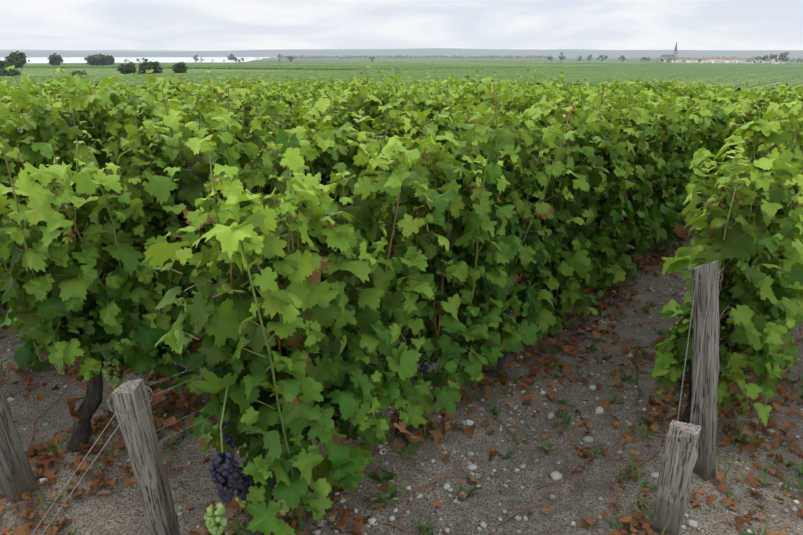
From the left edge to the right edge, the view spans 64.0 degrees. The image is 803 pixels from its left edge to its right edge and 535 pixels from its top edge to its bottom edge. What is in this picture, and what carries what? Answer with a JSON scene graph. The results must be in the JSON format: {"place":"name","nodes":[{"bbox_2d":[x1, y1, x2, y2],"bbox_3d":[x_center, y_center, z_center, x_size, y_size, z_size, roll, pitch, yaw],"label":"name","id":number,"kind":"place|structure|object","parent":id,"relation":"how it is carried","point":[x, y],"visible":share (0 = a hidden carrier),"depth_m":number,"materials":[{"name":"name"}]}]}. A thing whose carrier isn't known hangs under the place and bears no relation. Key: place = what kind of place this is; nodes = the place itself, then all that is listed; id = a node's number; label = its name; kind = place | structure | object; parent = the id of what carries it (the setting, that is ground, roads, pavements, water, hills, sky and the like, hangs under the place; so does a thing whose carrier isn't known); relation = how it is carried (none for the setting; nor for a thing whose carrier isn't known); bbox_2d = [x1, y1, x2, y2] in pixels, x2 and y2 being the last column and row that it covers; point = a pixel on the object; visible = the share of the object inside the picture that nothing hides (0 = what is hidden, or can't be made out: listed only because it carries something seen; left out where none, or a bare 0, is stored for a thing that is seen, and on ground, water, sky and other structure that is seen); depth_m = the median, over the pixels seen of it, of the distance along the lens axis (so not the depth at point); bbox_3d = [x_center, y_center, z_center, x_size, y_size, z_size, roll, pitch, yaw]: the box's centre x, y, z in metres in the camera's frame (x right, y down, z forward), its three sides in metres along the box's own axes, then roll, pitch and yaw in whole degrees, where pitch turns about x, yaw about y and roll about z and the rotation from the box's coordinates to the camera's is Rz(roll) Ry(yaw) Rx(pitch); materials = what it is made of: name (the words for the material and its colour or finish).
{"place":"outdoors","nodes":[
{"label":"outdoors","id":0,"kind":"place"},
{"bbox_2d":[0,57,268,62],"bbox_3d":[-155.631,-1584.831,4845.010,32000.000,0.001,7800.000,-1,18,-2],"label":"river","id":1,"kind":"structure","parent":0,"point":[118,59],"depth_m":2457.94,"materials":[{"name":"liquid"}]},
{"bbox_2d":[0,48,802,534],"bbox_3d":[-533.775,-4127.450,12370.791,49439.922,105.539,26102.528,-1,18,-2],"label":"ground","id":2,"kind":"structure","parent":0,"point":[118,510],"depth_m":2.85,"materials":[{"name":"soil"}]},
{"bbox_2d":[0,385,37,502],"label":"end post","id":3,"kind":"object","parent":2,"relation":"on","point":[17,478],"visible":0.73,"depth_m":2.48,"materials":[{"name":"grey wood"}]},
{"bbox_2d":[112,379,179,534],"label":"end post","id":4,"kind":"object","parent":2,"relation":"on","point":[138,430],"visible":1,"depth_m":1.84,"materials":[{"name":"grey wood"}]},
{"bbox_2d":[66,194,714,534],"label":"vine trunks","id":5,"kind":"object","parent":2,"relation":"on","point":[87,409],"depth_m":2.79,"materials":[{"name":"brown wood"}]},
{"bbox_2d":[204,420,288,534],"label":"grapes","id":6,"kind":"object","parent":5,"relation":"hanging from","point":[229,472],"visible":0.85,"depth_m":1.88,"materials":[{"name":"purple food"}]},
{"bbox_2d":[220,385,228,452],"bbox_3d":[-0.509,0.434,1.846,0.009,0.191,0.059,7,19,19],"label":"bunch stalk","id":7,"kind":"object","parent":6,"relation":"attached to","point":[222,415],"visible":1,"depth_m":1.84,"materials":[{"name":"green plant"}]},
{"bbox_2d":[54,196,735,507],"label":"grape clusters","id":8,"kind":"object","parent":5,"relation":"hanging from","point":[107,369],"visible":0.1,"depth_m":2.74,"materials":[{"name":"purple food"}]},
{"bbox_2d":[0,69,783,197],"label":"vine leaves","id":9,"kind":"object","parent":2,"relation":"on","point":[721,131],"visible":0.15,"depth_m":7.33,"materials":[{"name":"green plant"}]},
{"bbox_2d":[0,78,802,534],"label":"vine leaves","id":10,"kind":"object","parent":2,"relation":"on","point":[308,312],"visible":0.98,"depth_m":2.53,"materials":[{"name":"green plant"}]},
{"bbox_2d":[0,209,802,534],"bbox_3d":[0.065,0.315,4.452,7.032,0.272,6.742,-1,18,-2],"label":"dead leaves","id":11,"kind":"object","parent":2,"relation":"on","point":[32,451],"visible":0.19,"depth_m":2.96,"materials":[{"name":"brown plant"}]},
{"bbox_2d":[0,60,802,92],"bbox_3d":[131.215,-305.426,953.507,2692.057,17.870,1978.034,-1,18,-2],"label":"vine rows","id":12,"kind":"object","parent":2,"relation":"on","point":[735,75],"visible":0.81,"depth_m":185.28,"materials":[{"name":"green plant"}]},
{"bbox_2d":[0,225,802,534],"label":"weeds","id":13,"kind":"object","parent":2,"relation":"on","point":[423,529],"visible":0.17,"depth_m":2.82,"materials":[{"name":"green plant"}]},
{"bbox_2d":[0,235,802,534],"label":"prunings","id":14,"kind":"object","parent":2,"relation":"on","point":[621,477],"visible":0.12,"depth_m":2.75,"materials":[{"name":"brown wood"}]},
{"bbox_2d":[0,65,802,355],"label":"vine leaves","id":15,"kind":"object","parent":2,"relation":"on","point":[584,266],"visible":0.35,"depth_m":3.84,"materials":[{"name":"green plant"}]},
{"bbox_2d":[0,234,802,534],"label":"pebbles","id":16,"kind":"object","parent":2,"relation":"on","point":[555,475],"visible":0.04,"depth_m":2.75,"materials":[{"name":"grey stone"}]},
{"bbox_2d":[6,69,802,109],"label":"vine leaves","id":17,"kind":"object","parent":2,"relation":"on","point":[726,91],"visible":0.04,"depth_m":12.77,"materials":[{"name":"green plant"}]},
{"bbox_2d":[16,56,800,70],"bbox_3d":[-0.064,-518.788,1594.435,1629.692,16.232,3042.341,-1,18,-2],"label":"tree trunks","id":18,"kind":"object","parent":2,"relation":"on","point":[492,58],"visible":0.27,"depth_m":1228.10,"materials":[{"name":"brown plant"}]},
{"bbox_2d":[0,50,802,75],"bbox_3d":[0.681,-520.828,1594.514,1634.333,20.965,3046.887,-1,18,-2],"label":"distant trees","id":19,"kind":"object","parent":18,"relation":"attached to","point":[16,59],"visible":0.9,"depth_m":446.25,"materials":[{"name":"green plant"}]},
{"bbox_2d":[654,150,674,245],"bbox_3d":[2.430,-0.579,5.974,0.069,1.158,0.070,-3,18,-12],"label":"stake","id":20,"kind":"object","parent":2,"relation":"on","point":[659,244],"visible":0.02,"depth_m":6.06,"materials":[{"name":"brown wood"}]},
{"bbox_2d":[650,420,700,534],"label":"anchor stake","id":21,"kind":"object","parent":2,"relation":"on","point":[675,476],"visible":0.98,"depth_m":2.25,"materials":[{"name":"grey wood"}]},
{"bbox_2d":[690,260,719,480],"bbox_3d":[1.197,0.493,2.547,0.081,1.115,0.097,-20,21,-32],"label":"end post","id":22,"kind":"object","parent":2,"relation":"on","point":[704,414],"visible":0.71,"depth_m":2.48,"materials":[{"name":"grey wood"}]},
{"bbox_2d":[0,260,732,534],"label":"trellis wires","id":23,"kind":"object","parent":22,"relation":"attached to","point":[214,415],"visible":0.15,"depth_m":1.96,"materials":[{"name":"metal"}]},
{"bbox_2d":[659,57,785,63],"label":"village houses","id":24,"kind":"structure","parent":2,"relation":"on","point":[711,61],"depth_m":1102.94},
{"bbox_2d":[659,57,784,59],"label":"building rooftile","id":25,"kind":"object","parent":24,"relation":"on","point":[714,58],"visible":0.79,"depth_m":1115.21,"materials":[{"name":"tile"}]},
{"bbox_2d":[0,66,802,477],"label":"vine shoots","id":26,"kind":"object","parent":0,"point":[476,252],"visible":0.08,"depth_m":2.81,"materials":[{"name":"green plant"}]},
{"bbox_2d":[0,0,802,50],"label":"sky","id":27,"kind":"structure","parent":0,"point":[143,25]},
{"bbox_2d":[661,51,784,63],"bbox_3d":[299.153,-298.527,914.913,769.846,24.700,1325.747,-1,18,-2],"label":"building","id":28,"kind":"structure","parent":0,"point":[675,53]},
{"bbox_2d":[661,42,676,56],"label":"building slate","id":29,"kind":"object","parent":28,"relation":"attached to","point":[675,49],"visible":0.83,"depth_m":1542.76,"materials":[{"name":"grey stone"}]},
{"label":"hut","id":30,"kind":"object","parent":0,"visible":0},
{"bbox_2d":[244,66,261,67],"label":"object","id":31,"kind":"object","parent":30,"relation":"on","point":[252,66],"visible":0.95,"depth_m":275.73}
]}

